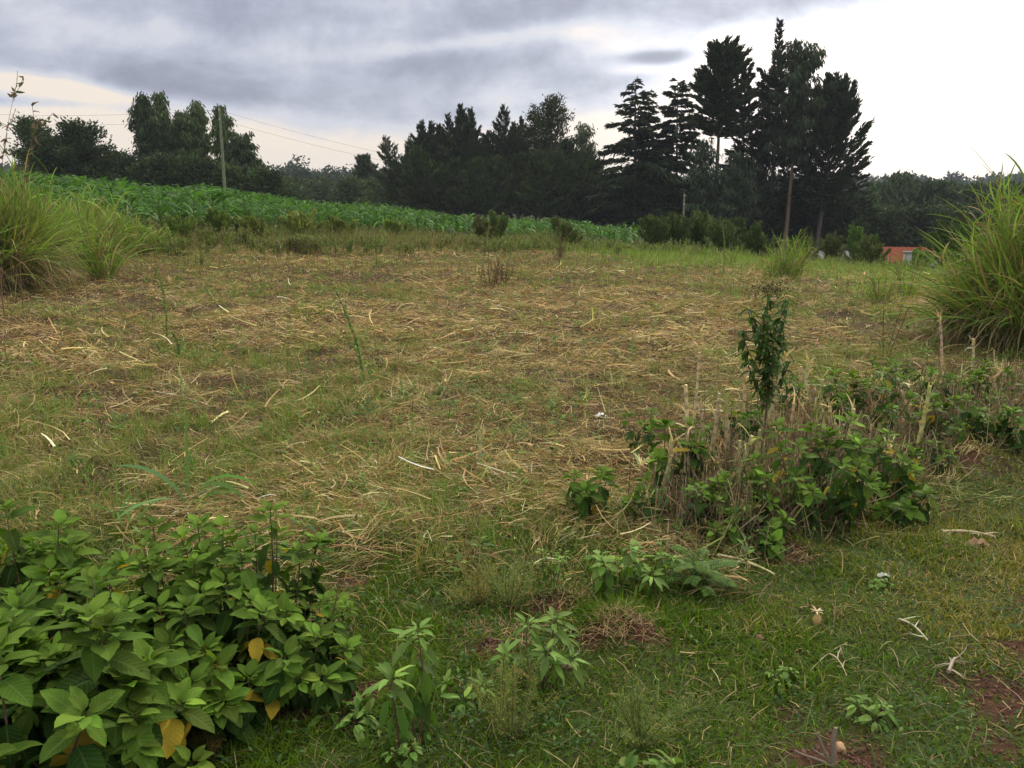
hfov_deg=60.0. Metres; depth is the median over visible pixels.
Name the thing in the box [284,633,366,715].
leafy shrub
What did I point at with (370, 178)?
bush
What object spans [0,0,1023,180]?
sky
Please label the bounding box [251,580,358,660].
leafy shrub
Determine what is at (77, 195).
maize plant
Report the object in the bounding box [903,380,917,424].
cut stalk
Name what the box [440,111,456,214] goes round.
cypress tree
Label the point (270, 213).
maize plant
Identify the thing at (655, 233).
bush
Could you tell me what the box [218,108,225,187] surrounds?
power pole
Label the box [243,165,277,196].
bush
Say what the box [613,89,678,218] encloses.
conifer tree
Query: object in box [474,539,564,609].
feathery weed
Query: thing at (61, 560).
leafy shrub
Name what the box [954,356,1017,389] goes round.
leafy shrub
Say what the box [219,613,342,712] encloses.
leafy shrub
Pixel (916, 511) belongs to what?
leafy shrub
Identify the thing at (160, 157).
bush
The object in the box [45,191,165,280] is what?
tall grass clump
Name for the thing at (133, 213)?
maize plant
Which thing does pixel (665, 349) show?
dead weed
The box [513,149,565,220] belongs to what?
cypress tree
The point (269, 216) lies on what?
maize plant
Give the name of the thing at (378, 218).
maize plant
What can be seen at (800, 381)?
cut stalk
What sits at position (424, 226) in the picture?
maize plant
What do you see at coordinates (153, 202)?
maize plant
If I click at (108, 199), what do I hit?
maize plant
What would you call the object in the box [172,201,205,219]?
maize plant
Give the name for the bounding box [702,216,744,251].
bush
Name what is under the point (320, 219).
maize plant
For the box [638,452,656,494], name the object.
cut stalk
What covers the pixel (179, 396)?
lying stalk
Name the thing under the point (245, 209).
maize plant
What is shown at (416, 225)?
maize plant
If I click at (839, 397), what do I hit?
leafy shrub
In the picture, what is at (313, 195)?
bush
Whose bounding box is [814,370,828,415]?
cut stalk
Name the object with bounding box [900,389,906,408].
cut stalk
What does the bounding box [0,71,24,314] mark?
tall weed
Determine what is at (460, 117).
cypress tree
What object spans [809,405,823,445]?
cut stalk
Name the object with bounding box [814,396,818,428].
cut stalk
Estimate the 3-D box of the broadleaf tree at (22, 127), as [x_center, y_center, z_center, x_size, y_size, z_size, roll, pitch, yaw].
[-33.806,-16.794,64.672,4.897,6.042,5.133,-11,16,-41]
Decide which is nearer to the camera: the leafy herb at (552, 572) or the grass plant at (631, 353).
the leafy herb at (552, 572)
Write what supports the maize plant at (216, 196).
on the ground at (972, 457)
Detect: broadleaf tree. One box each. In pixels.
[5,145,60,177]
[7,111,69,178]
[36,116,125,180]
[100,146,136,179]
[118,147,144,180]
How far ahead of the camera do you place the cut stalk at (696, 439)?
4.74 m
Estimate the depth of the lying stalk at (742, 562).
3.87 m
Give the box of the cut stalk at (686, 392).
[676,380,692,465]
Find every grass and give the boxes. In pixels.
[0,234,1023,650]
[0,244,1023,632]
[0,410,1023,767]
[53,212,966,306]
[130,199,946,269]
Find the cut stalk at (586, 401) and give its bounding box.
[583,388,594,415]
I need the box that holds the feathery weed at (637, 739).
[606,672,706,751]
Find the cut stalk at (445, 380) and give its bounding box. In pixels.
[439,369,452,397]
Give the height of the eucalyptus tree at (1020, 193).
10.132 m
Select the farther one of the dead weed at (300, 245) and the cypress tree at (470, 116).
the cypress tree at (470, 116)
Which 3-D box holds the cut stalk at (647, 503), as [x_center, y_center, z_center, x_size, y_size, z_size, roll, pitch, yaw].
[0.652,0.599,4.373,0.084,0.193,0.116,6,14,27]
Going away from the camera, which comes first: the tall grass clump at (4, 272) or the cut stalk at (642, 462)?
the cut stalk at (642, 462)
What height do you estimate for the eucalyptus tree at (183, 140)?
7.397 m
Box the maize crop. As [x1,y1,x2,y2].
[0,167,642,242]
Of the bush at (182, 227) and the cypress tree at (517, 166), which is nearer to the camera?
the bush at (182, 227)
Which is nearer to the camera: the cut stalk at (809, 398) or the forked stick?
the forked stick
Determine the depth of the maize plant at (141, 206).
25.56 m
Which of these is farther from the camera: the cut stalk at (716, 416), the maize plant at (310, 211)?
the maize plant at (310, 211)
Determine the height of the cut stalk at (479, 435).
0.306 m
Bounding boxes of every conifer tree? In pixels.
[350,153,378,180]
[581,76,689,228]
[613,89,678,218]
[642,78,702,176]
[741,17,790,241]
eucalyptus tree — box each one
[123,91,164,167]
[147,90,175,157]
[163,109,203,167]
[186,99,213,181]
[205,103,236,164]
[220,130,269,186]
[270,168,289,176]
[283,166,315,180]
[312,168,327,177]
[319,172,337,182]
[325,170,347,180]
[516,103,553,219]
[522,92,579,219]
[567,121,605,166]
[682,138,725,218]
[709,150,765,224]
[750,37,837,250]
[752,147,780,196]
[861,179,902,210]
[883,169,927,208]
[910,177,931,206]
[915,175,965,208]
[954,181,974,200]
[957,179,995,208]
[988,178,1020,193]
[989,180,1023,204]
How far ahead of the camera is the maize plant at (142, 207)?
23.30 m
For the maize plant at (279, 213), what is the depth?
25.77 m
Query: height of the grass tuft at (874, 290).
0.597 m
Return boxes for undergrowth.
[614,349,1023,559]
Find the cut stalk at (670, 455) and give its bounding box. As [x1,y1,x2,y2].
[658,438,677,500]
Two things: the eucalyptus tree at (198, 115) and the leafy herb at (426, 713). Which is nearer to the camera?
the leafy herb at (426, 713)
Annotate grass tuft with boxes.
[709,245,746,266]
[854,269,907,302]
[872,245,941,294]
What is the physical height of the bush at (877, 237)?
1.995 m
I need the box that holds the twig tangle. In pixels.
[578,347,1023,560]
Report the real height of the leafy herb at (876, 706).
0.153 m
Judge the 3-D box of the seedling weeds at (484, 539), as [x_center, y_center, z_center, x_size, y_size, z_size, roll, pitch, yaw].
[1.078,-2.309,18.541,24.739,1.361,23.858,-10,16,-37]
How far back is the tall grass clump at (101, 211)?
19.58 m
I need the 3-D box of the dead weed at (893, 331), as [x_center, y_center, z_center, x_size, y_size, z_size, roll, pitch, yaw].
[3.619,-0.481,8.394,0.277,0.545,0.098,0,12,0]
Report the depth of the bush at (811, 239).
31.80 m
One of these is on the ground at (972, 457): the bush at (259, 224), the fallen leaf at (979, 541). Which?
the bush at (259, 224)
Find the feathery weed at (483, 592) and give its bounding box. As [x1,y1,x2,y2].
[443,557,535,603]
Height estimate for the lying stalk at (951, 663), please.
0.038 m
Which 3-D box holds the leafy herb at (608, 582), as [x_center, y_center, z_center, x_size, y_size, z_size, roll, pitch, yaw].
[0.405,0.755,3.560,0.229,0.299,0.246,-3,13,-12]
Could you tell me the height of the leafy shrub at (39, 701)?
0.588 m
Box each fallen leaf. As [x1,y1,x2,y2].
[877,572,888,577]
[966,536,989,546]
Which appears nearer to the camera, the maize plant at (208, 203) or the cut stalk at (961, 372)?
the cut stalk at (961, 372)
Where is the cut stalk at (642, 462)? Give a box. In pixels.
[632,450,649,505]
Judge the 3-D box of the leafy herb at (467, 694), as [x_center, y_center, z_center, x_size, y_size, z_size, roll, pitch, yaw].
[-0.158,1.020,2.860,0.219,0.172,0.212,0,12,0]
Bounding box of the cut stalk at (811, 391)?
[809,379,820,416]
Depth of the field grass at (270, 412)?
5.83 m
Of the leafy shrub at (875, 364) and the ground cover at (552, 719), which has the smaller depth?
the ground cover at (552, 719)
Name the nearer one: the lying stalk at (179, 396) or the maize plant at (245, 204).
the lying stalk at (179, 396)
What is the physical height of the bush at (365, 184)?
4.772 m
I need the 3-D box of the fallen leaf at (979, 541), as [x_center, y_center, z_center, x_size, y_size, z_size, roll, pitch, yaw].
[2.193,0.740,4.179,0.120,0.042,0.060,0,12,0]
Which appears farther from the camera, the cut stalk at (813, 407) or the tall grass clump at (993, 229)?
the tall grass clump at (993, 229)
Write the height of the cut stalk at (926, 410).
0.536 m
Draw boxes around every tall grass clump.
[0,145,121,296]
[0,182,55,298]
[0,182,101,270]
[16,179,145,261]
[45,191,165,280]
[55,192,148,229]
[89,203,156,258]
[115,215,172,254]
[141,221,178,248]
[749,226,821,279]
[868,146,1023,360]
[889,231,1020,348]
[949,190,1023,282]
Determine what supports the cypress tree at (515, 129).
on the ground at (972, 457)
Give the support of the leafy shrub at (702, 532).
on the ground at (972, 457)
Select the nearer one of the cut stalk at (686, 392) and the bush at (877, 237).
the cut stalk at (686, 392)
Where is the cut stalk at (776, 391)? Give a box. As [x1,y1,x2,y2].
[766,349,793,425]
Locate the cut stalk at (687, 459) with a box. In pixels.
[680,446,703,484]
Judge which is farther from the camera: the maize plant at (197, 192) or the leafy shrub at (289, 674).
the maize plant at (197, 192)
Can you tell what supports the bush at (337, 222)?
on the ground at (972, 457)
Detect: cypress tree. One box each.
[367,135,411,208]
[375,135,417,209]
[383,119,446,212]
[393,144,448,210]
[415,159,459,213]
[424,119,445,212]
[435,122,449,211]
[436,103,494,217]
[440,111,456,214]
[440,156,469,216]
[443,106,490,214]
[479,104,532,214]
[479,133,511,216]
[498,150,547,220]
[500,121,529,218]
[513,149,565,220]
[517,116,532,218]
[544,138,597,221]
[561,147,606,221]
[572,146,604,221]
[678,35,762,239]
[719,59,767,168]
[752,165,814,256]
[776,71,874,250]
[778,171,829,249]
[820,173,860,250]
[841,171,888,240]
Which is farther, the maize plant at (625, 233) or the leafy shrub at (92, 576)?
the maize plant at (625, 233)
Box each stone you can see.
[561,663,571,669]
[755,634,764,640]
[836,741,845,751]
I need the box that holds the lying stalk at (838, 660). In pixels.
[825,647,846,675]
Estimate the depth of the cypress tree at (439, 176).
77.88 m
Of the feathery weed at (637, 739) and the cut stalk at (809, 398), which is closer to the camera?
the feathery weed at (637, 739)
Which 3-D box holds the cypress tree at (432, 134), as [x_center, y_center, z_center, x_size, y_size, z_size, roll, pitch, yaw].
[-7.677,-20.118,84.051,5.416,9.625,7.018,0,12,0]
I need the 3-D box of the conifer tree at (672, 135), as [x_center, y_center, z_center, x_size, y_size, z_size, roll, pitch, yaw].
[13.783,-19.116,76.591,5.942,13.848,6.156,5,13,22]
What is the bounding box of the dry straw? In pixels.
[0,232,1023,613]
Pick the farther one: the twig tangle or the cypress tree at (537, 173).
the cypress tree at (537, 173)
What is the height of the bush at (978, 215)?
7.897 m
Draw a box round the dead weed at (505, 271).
[490,259,513,279]
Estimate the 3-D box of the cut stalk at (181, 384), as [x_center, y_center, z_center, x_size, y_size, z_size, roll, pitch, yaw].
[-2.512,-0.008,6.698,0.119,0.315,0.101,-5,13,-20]
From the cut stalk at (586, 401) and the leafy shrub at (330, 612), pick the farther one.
the cut stalk at (586, 401)
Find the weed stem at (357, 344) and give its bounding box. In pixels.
[335,290,366,383]
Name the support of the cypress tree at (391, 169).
on the ground at (972, 457)
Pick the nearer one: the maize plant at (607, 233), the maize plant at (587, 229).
the maize plant at (587, 229)
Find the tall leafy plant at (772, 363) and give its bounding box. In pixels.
[735,279,800,452]
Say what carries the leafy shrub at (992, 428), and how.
on the ground at (972, 457)
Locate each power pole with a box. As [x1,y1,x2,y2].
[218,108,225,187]
[683,195,684,215]
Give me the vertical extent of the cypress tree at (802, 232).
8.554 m
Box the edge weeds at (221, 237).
[119,221,930,270]
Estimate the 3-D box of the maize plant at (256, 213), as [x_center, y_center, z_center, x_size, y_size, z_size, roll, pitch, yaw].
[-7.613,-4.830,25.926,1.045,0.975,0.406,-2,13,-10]
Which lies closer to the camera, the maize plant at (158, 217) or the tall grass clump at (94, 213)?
the tall grass clump at (94, 213)
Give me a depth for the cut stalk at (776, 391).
5.86 m
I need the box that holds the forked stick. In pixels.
[794,727,837,766]
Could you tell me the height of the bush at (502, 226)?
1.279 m
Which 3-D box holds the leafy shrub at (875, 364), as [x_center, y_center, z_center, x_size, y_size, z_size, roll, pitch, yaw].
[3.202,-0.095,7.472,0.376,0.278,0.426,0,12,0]
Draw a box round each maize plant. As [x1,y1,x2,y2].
[16,190,50,204]
[65,189,91,202]
[80,190,119,212]
[101,195,123,217]
[110,191,145,224]
[118,194,135,214]
[118,200,141,211]
[122,207,147,222]
[130,205,160,226]
[131,196,180,227]
[134,200,162,224]
[135,195,173,224]
[142,204,176,233]
[143,194,174,221]
[143,201,157,226]
[146,195,158,211]
[154,197,176,215]
[161,196,197,220]
[171,198,196,220]
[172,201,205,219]
[174,206,180,222]
[177,193,212,229]
[182,190,212,222]
[186,200,208,222]
[191,192,238,222]
[191,193,209,215]
[194,194,219,225]
[204,190,245,219]
[217,197,242,217]
[223,201,252,222]
[226,205,238,228]
[228,199,265,220]
[237,197,257,216]
[242,198,258,216]
[243,202,268,222]
[249,204,271,218]
[256,205,284,233]
[258,203,281,226]
[261,208,282,226]
[266,210,287,230]
[268,201,298,229]
[302,205,325,226]
[314,205,331,223]
[316,205,340,218]
[317,211,333,230]
[330,203,356,226]
[330,207,348,219]
[334,207,342,216]
[347,206,369,229]
[349,211,371,231]
[358,208,368,230]
[358,214,379,231]
[360,209,377,230]
[361,211,383,235]
[366,210,382,233]
[370,210,382,230]
[373,207,393,231]
[390,207,419,229]
[408,211,423,234]
[408,211,433,230]
[419,214,430,232]
[424,213,446,231]
[424,215,441,233]
[427,219,440,234]
[438,214,451,233]
[452,215,461,236]
[454,215,469,232]
[457,212,474,235]
[457,213,466,233]
[515,223,533,235]
[526,220,543,233]
[577,220,598,240]
[579,225,596,238]
[597,227,617,240]
[606,224,618,240]
[614,220,635,243]
[627,222,637,243]
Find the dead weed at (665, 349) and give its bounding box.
[654,342,675,355]
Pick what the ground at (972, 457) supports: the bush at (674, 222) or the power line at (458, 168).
the bush at (674, 222)
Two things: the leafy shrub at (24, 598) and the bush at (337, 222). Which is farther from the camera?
the bush at (337, 222)
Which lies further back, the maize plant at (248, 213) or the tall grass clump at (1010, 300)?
the maize plant at (248, 213)
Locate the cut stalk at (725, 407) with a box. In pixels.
[717,390,733,462]
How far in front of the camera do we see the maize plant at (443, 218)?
28.70 m
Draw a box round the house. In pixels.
[881,247,933,265]
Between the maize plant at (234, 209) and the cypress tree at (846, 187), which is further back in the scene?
the cypress tree at (846, 187)
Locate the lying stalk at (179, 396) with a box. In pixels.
[153,391,207,404]
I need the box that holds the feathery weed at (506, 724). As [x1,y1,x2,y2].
[466,642,577,743]
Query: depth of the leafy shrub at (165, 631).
2.73 m
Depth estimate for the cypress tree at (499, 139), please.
83.16 m
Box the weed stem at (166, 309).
[155,260,169,339]
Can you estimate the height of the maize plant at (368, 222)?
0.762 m
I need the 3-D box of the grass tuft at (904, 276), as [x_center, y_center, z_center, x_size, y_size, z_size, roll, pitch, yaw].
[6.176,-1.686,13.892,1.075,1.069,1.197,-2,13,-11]
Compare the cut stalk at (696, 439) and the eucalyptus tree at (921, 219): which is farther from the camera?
the eucalyptus tree at (921, 219)
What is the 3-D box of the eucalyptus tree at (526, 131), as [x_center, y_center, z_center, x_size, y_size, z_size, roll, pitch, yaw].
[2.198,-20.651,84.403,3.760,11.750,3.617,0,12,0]
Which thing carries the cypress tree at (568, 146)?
on the ground at (972, 457)
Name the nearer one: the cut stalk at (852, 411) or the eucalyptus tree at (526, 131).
the cut stalk at (852, 411)
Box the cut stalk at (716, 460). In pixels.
[710,451,728,484]
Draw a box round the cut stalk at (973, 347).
[965,336,980,370]
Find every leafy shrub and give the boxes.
[0,499,135,638]
[0,539,92,623]
[0,565,160,727]
[0,591,166,767]
[0,608,46,749]
[0,639,214,767]
[32,590,197,688]
[89,514,270,648]
[113,696,223,767]
[122,567,306,701]
[151,640,270,756]
[163,500,335,659]
[188,647,301,753]
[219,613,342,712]
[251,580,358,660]
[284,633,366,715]
[561,463,623,523]
[616,472,725,531]
[617,407,659,457]
[646,416,710,495]
[670,518,718,548]
[695,508,751,549]
[703,393,763,456]
[704,469,780,531]
[711,501,795,560]
[739,471,834,515]
[740,411,880,528]
[761,374,832,416]
[813,477,869,524]
[821,365,920,438]
[843,428,926,499]
[864,348,958,414]
[866,355,921,383]
[868,480,940,528]
[908,438,959,475]
[910,392,986,448]
[930,371,1001,405]
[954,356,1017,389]
[958,365,1023,416]
[966,403,1014,443]
[990,406,1023,454]
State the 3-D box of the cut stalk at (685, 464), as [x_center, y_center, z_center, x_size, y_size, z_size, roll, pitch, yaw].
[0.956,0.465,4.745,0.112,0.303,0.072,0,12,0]
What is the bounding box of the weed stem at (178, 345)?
[171,331,181,357]
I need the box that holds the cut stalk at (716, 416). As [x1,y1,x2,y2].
[704,390,721,463]
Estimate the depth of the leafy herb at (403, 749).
2.48 m
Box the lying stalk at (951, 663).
[933,646,970,678]
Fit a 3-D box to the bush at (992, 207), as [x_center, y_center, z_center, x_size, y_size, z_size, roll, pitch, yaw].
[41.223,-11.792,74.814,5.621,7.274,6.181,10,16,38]
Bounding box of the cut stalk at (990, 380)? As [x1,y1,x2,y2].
[983,373,999,392]
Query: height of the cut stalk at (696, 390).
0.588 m
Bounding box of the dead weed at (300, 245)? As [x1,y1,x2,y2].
[280,233,318,253]
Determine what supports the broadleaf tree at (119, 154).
on the ground at (972, 457)
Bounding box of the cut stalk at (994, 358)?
[991,348,998,371]
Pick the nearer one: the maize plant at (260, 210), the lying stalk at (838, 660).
the lying stalk at (838, 660)
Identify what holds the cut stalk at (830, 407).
on the ground at (972, 457)
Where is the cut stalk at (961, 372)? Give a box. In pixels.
[955,365,969,398]
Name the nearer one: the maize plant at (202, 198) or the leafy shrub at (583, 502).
the leafy shrub at (583, 502)
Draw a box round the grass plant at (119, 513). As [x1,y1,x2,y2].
[89,469,143,524]
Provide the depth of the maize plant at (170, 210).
26.10 m
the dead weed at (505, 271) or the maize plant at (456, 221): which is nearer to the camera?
the dead weed at (505, 271)
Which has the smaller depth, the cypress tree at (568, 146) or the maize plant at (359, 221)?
the maize plant at (359, 221)
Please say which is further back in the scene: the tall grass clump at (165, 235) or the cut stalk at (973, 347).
the tall grass clump at (165, 235)
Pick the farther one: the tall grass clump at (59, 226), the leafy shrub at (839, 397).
the tall grass clump at (59, 226)
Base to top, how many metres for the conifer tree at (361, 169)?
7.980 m
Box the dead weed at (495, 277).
[478,259,510,286]
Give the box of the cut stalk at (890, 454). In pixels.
[883,436,902,462]
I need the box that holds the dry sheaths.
[629,348,1023,549]
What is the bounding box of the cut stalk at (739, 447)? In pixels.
[734,440,747,467]
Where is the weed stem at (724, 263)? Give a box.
[722,227,725,274]
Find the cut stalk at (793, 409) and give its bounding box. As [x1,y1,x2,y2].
[783,387,802,438]
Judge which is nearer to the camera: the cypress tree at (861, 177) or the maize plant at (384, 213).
the maize plant at (384, 213)
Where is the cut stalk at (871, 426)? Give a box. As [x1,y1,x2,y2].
[867,415,880,447]
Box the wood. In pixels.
[0,154,1023,215]
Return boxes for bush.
[124,160,166,186]
[135,150,182,186]
[161,156,205,188]
[165,212,202,238]
[181,151,232,188]
[197,207,241,234]
[201,157,244,191]
[214,163,252,193]
[236,215,266,238]
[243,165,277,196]
[255,167,298,197]
[278,207,324,234]
[281,175,320,201]
[282,175,310,200]
[303,175,335,202]
[304,180,325,203]
[308,174,337,202]
[322,173,379,206]
[323,215,358,236]
[356,178,388,207]
[359,180,385,206]
[364,175,396,208]
[378,218,409,234]
[472,215,495,240]
[489,209,512,239]
[550,216,567,239]
[555,219,585,244]
[572,177,625,227]
[597,171,627,222]
[636,213,670,248]
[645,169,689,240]
[661,211,697,245]
[663,176,702,226]
[687,209,714,248]
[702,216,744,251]
[703,185,731,231]
[720,183,756,236]
[724,216,764,251]
[728,184,790,254]
[736,221,774,257]
[776,192,818,238]
[790,235,822,258]
[797,196,846,250]
[810,191,870,256]
[815,231,847,261]
[843,221,866,260]
[853,233,891,264]
[855,189,883,243]
[867,199,915,246]
[874,233,881,251]
[894,201,921,230]
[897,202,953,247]
[903,247,936,271]
[919,219,970,268]
[934,201,979,246]
[954,223,991,269]
[958,203,981,263]
[967,200,993,252]
[982,201,1022,245]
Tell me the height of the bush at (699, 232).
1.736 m
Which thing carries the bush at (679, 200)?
on the ground at (972, 457)
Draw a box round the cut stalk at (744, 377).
[738,366,748,426]
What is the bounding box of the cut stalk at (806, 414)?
[796,395,821,425]
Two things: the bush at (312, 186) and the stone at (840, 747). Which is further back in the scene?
the bush at (312, 186)
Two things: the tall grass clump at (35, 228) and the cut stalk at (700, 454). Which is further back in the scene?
the tall grass clump at (35, 228)
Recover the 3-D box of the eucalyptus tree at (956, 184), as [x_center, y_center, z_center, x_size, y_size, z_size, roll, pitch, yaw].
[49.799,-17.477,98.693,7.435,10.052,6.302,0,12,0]
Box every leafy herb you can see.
[305,684,380,744]
[360,661,420,759]
[380,742,422,767]
[387,618,438,745]
[434,668,496,718]
[486,606,594,698]
[525,548,571,597]
[582,539,646,601]
[614,749,683,767]
[622,551,686,599]
[762,666,799,694]
[838,694,898,732]
[866,578,894,593]
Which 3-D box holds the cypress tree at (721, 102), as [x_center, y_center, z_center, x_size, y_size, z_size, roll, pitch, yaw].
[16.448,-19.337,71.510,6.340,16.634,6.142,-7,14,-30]
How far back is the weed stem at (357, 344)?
7.18 m
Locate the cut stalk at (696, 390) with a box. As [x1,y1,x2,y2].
[690,352,704,439]
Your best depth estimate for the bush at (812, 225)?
75.56 m
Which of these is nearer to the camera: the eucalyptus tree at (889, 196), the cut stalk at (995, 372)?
the cut stalk at (995, 372)
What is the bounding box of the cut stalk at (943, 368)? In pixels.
[934,357,954,401]
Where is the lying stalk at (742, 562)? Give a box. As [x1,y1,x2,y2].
[723,560,769,570]
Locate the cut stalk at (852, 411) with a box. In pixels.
[845,393,858,453]
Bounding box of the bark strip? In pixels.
[495,666,531,679]
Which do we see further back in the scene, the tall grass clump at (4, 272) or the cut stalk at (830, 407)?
the tall grass clump at (4, 272)
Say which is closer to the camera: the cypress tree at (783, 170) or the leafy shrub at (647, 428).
the leafy shrub at (647, 428)
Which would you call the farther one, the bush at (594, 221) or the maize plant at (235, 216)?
the bush at (594, 221)
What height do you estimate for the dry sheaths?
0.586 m
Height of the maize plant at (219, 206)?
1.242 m
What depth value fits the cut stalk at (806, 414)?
5.71 m
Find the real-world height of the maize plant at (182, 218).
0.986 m
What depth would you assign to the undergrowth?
5.03 m
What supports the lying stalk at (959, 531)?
on the ground at (972, 457)
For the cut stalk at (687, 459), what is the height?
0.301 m
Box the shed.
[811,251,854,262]
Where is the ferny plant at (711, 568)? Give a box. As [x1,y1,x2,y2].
[663,545,738,596]
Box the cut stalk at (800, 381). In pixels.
[799,366,805,399]
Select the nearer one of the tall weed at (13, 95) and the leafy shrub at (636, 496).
the leafy shrub at (636, 496)
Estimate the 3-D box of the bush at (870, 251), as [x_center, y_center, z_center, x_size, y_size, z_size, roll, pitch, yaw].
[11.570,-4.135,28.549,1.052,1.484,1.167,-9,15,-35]
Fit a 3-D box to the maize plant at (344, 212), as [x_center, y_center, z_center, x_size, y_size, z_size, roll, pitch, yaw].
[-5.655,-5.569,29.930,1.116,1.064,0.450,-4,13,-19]
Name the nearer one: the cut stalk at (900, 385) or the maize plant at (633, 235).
the cut stalk at (900, 385)
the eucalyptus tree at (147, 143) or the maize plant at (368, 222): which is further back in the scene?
the eucalyptus tree at (147, 143)
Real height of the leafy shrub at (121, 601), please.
0.528 m
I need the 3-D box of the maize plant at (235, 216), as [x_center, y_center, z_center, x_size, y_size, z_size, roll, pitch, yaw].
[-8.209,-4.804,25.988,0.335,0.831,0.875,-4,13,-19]
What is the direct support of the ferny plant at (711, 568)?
on the ground at (972, 457)
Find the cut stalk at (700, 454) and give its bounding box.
[698,437,712,473]
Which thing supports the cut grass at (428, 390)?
on the ground at (972, 457)
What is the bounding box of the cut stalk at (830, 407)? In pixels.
[821,398,840,426]
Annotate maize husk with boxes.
[811,606,822,625]
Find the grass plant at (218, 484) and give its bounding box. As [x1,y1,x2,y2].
[117,410,257,518]
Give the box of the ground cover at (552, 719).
[8,441,1023,767]
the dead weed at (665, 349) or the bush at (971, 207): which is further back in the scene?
the bush at (971, 207)
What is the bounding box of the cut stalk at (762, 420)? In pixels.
[754,409,764,436]
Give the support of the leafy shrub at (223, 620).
on the ground at (972, 457)
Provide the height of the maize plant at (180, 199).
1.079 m
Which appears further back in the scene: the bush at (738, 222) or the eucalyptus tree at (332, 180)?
the eucalyptus tree at (332, 180)
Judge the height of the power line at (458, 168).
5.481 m
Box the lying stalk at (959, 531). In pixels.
[942,529,999,537]
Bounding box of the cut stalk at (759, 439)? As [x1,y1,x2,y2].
[755,429,765,474]
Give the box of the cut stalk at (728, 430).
[723,417,731,469]
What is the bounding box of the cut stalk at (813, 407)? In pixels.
[806,397,824,422]
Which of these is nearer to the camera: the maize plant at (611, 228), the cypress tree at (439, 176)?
the maize plant at (611, 228)
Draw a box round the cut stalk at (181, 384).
[171,363,183,401]
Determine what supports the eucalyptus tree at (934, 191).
on the ground at (972, 457)
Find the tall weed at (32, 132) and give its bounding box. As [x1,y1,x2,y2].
[11,102,57,310]
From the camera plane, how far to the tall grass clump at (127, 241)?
18.97 m
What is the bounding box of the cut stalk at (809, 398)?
[807,386,812,415]
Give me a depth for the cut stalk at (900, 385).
6.29 m
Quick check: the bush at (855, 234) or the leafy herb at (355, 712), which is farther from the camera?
the bush at (855, 234)
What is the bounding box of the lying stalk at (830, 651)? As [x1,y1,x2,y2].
[810,642,851,670]
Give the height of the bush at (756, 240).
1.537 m
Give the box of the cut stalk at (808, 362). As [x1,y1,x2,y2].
[801,350,817,402]
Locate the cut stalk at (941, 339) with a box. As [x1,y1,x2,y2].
[932,309,942,365]
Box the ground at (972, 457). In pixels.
[0,211,1023,767]
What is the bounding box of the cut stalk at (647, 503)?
[640,490,654,520]
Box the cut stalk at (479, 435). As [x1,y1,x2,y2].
[473,420,485,468]
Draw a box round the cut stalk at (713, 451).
[708,442,718,465]
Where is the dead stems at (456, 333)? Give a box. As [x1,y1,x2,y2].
[0,235,989,513]
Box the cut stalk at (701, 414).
[694,398,707,440]
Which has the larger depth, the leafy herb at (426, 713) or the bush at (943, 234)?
the bush at (943, 234)
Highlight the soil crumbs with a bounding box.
[259,448,1023,767]
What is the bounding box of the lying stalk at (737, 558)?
[717,553,774,574]
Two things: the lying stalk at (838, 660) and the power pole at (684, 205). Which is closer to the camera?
the lying stalk at (838, 660)
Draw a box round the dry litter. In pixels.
[15,447,1023,767]
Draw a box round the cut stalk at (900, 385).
[895,370,907,399]
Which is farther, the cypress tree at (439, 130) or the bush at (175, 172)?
the cypress tree at (439, 130)
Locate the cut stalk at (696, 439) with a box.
[687,426,706,468]
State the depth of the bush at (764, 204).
74.97 m
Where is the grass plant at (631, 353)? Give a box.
[614,338,633,366]
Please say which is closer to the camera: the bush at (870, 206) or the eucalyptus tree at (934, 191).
the bush at (870, 206)
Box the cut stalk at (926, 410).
[914,379,935,457]
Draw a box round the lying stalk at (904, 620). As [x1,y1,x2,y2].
[885,613,938,642]
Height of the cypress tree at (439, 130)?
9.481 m
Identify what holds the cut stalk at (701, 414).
on the ground at (972, 457)
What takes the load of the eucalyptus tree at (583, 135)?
on the ground at (972, 457)
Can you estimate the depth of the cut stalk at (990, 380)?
6.71 m
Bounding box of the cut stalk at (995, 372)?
[992,362,1003,390]
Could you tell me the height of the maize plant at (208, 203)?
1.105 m
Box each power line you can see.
[0,110,211,115]
[220,110,684,194]
[223,120,676,198]
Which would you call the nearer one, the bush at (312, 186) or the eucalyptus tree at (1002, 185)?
the eucalyptus tree at (1002, 185)
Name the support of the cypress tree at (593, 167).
on the ground at (972, 457)
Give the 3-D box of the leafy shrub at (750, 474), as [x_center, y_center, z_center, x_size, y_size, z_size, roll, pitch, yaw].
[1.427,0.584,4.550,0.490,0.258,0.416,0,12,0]
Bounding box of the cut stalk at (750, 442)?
[733,423,762,487]
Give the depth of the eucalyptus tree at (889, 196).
89.55 m
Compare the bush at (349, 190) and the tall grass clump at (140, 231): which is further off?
the bush at (349, 190)
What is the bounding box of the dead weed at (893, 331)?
[879,305,908,356]
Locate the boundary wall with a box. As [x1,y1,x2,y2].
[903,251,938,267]
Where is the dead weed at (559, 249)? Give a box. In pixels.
[552,235,564,258]
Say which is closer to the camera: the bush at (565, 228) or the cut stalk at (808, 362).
the cut stalk at (808, 362)
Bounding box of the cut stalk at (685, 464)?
[683,449,700,480]
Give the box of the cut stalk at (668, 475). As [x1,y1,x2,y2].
[661,427,684,505]
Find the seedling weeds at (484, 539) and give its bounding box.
[0,239,1013,588]
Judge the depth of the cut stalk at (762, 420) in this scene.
5.72 m

